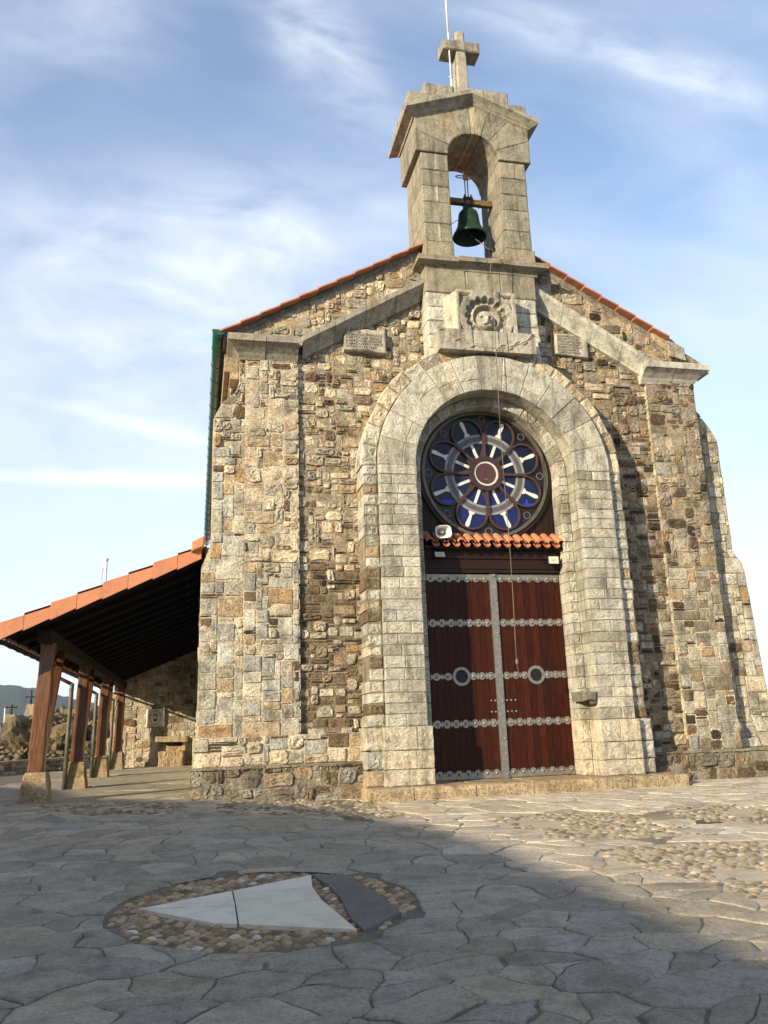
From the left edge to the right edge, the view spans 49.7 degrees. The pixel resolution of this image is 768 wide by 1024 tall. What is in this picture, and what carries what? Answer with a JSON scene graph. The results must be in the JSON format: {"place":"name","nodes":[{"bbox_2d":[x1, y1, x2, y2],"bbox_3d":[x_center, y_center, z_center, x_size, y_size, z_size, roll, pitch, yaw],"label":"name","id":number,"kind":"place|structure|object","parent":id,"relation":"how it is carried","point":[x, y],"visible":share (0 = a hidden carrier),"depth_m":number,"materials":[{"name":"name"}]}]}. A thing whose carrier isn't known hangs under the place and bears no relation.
{"place":"outdoors","nodes":[
{"label":"outdoors","id":0,"kind":"place"},
{"bbox_2d":[0,685,93,722],"bbox_3d":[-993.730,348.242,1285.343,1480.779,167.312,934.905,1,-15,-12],"label":"hill","id":1,"kind":"structure","parent":0,"point":[14,695],"depth_m":1220.42,"materials":[{"name":"grey"}]},
{"bbox_2d":[0,765,767,1023],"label":"flagstone paving","id":2,"kind":"structure","parent":0,"point":[436,950],"depth_m":5.42,"materials":[{"name":"grey stone"}]},
{"bbox_2d":[0,536,206,803],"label":"porch","id":3,"kind":"object","parent":2,"relation":"on","point":[108,635],"visible":0.97,"depth_m":15.05,"materials":[{"name":"wood"}]},
{"bbox_2d":[155,736,187,766],"bbox_3d":[-6.483,7.333,25.286,0.942,0.987,0.803,1,-15,-12],"label":"stone table","id":4,"kind":"object","parent":2,"relation":"on","point":[172,755],"visible":0.91,"depth_m":25.11,"materials":[{"name":"beige stone"}]},
{"bbox_2d":[107,872,415,952],"bbox_3d":[-0.850,2.820,5.945,2.190,0.122,2.190,1,-15,-12],"label":"paving emblem","id":5,"kind":"object","parent":2,"relation":"in","point":[304,905],"visible":0.99,"depth_m":5.72,"materials":[{"name":"rounded pebbles"},{"name":"pale marble"},{"name":"dark slate"}]},
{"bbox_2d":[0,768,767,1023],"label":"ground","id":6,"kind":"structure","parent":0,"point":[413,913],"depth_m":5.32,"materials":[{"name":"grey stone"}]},
{"bbox_2d":[0,745,70,770],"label":"rock scree","id":7,"kind":"structure","parent":6,"relation":"on","point":[16,756],"depth_m":25.95,"materials":[{"name":"brown stone"}]},
{"bbox_2d":[0,755,94,775],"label":"wall","id":8,"kind":"structure","parent":6,"relation":"on","point":[13,767],"depth_m":23.67,"materials":[{"name":"stone"}]},
{"bbox_2d":[0,705,109,760],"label":"rock outcrop","id":9,"kind":"object","parent":6,"relation":"on","point":[15,733],"visible":0.2,"depth_m":26.66,"materials":[{"name":"brown stone"}]},
{"bbox_2d":[4,705,16,722],"bbox_3d":[-13.249,7.303,29.478,0.420,0.910,0.420,1,-15,-12],"label":"iron cross","id":10,"kind":"object","parent":9,"relation":"on","point":[8,716],"visible":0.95,"depth_m":29.35,"materials":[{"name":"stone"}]},
{"bbox_2d":[24,690,34,716],"bbox_3d":[-12.643,7.079,29.675,0.440,1.400,0.440,1,-15,-12],"label":"iron cross","id":11,"kind":"object","parent":9,"relation":"on","point":[29,709],"visible":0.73,"depth_m":29.57,"materials":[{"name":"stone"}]},
{"bbox_2d":[96,558,108,705],"bbox_3d":[-13.037,6.218,38.285,0.290,8.370,0.253,1,-15,-12],"label":"flagpole","id":12,"kind":"object","parent":6,"relation":"on","point":[98,690],"visible":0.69,"depth_m":39.06,"materials":[{"name":"white paint"}]},
{"bbox_2d":[106,649,197,767],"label":"porch wall","id":13,"kind":"structure","parent":6,"relation":"on","point":[170,687],"depth_m":25.89,"materials":[{"name":"stone"}]},
{"bbox_2d":[146,708,164,726],"bbox_3d":[-7.096,6.381,25.767,0.550,0.560,0.107,1,-15,-12],"label":"ceramic sign","id":14,"kind":"object","parent":13,"relation":"attached to","point":[155,717],"visible":1,"depth_m":25.72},
{"bbox_2d":[189,0,767,802],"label":"church","id":15,"kind":"structure","parent":6,"relation":"on","point":[355,638],"depth_m":13.36,"materials":[{"name":"stone"}]},
{"bbox_2d":[343,329,386,355],"bbox_3d":[-0.324,-2.834,13.852,0.711,0.417,0.156,1,-15,-12],"label":"inscribed plaque","id":16,"kind":"object","parent":15,"relation":"attached to","point":[372,342],"visible":1,"depth_m":13.78,"materials":[{"name":"stone"}]},
{"bbox_2d":[432,550,445,556],"bbox_3d":[0.869,0.672,13.165,0.203,0.128,0.188,1,-15,-12],"label":"floodlight","id":17,"kind":"object","parent":15,"relation":"attached to","point":[437,553],"visible":1,"depth_m":13.11,"materials":[{"name":"black metal"}]},
{"bbox_2d":[426,525,451,544],"bbox_3d":[0.856,0.405,13.191,0.260,0.335,0.421,7,-17,-30],"label":"loudspeaker","id":18,"kind":"object","parent":15,"relation":"on","point":[442,531],"visible":0.93,"depth_m":13.13,"materials":[{"name":"white paint"}]},
{"bbox_2d":[425,574,501,780],"bbox_3d":[1.229,2.524,12.945,1.050,3.143,0.080,1,-15,-12],"label":"door leaf","id":19,"kind":"structure","parent":15,"relation":"in","point":[465,725],"depth_m":12.92,"materials":[{"name":"brown wood"}]},
{"bbox_2d":[450,167,491,246],"bbox_3d":[1.521,-5.599,15.219,0.867,1.651,0.630,-7,-15,20],"label":"church bell","id":20,"kind":"object","parent":15,"relation":"hanging from","point":[469,226],"visible":0.98,"depth_m":15.17,"materials":[{"name":"green metal"}]},
{"bbox_2d":[420,411,550,542],"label":"rose window","id":21,"kind":"structure","parent":15,"relation":"in","point":[462,477],"depth_m":13.80,"materials":[{"name":"blue glass"}]},
{"bbox_2d":[472,236,518,674],"bbox_3d":[1.889,-1.305,13.694,0.314,7.924,0.889,1,-15,-12],"label":"bell rope","id":22,"kind":"object","parent":15,"relation":"hanging from","point":[492,250],"visible":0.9,"depth_m":13.19,"materials":[{"name":"black fabric"}]},
{"bbox_2d":[496,574,575,776],"bbox_3d":[2.403,2.550,13.204,1.115,3.143,0.080,1,-15,-12],"label":"door leaf","id":23,"kind":"structure","parent":15,"relation":"in","point":[537,704],"depth_m":13.18,"materials":[{"name":"brown wood"}]},
{"bbox_2d":[544,556,558,564],"bbox_3d":[2.744,0.799,13.570,0.213,0.141,0.164,1,-15,-12],"label":"floodlight","id":24,"kind":"object","parent":15,"relation":"attached to","point":[552,560],"visible":1,"depth_m":13.50,"materials":[{"name":"white metal"}]},
{"bbox_2d":[553,334,587,359],"bbox_3d":[3.310,-2.929,14.718,0.629,0.445,0.126,1,-15,-12],"label":"inscribed plaque","id":25,"kind":"object","parent":15,"relation":"attached to","point":[571,345],"visible":1,"depth_m":14.66,"materials":[{"name":"stone"}]},
{"bbox_2d":[0,0,767,702],"label":"sky","id":26,"kind":"structure","parent":0,"point":[173,172],"materials":[{"name":"blue"}]},
{"bbox_2d":[3,799,767,912],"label":"cobble paving","id":27,"kind":"structure","parent":0,"point":[739,868],"depth_m":8.97,"materials":[{"name":"beige stone"}]}
]}

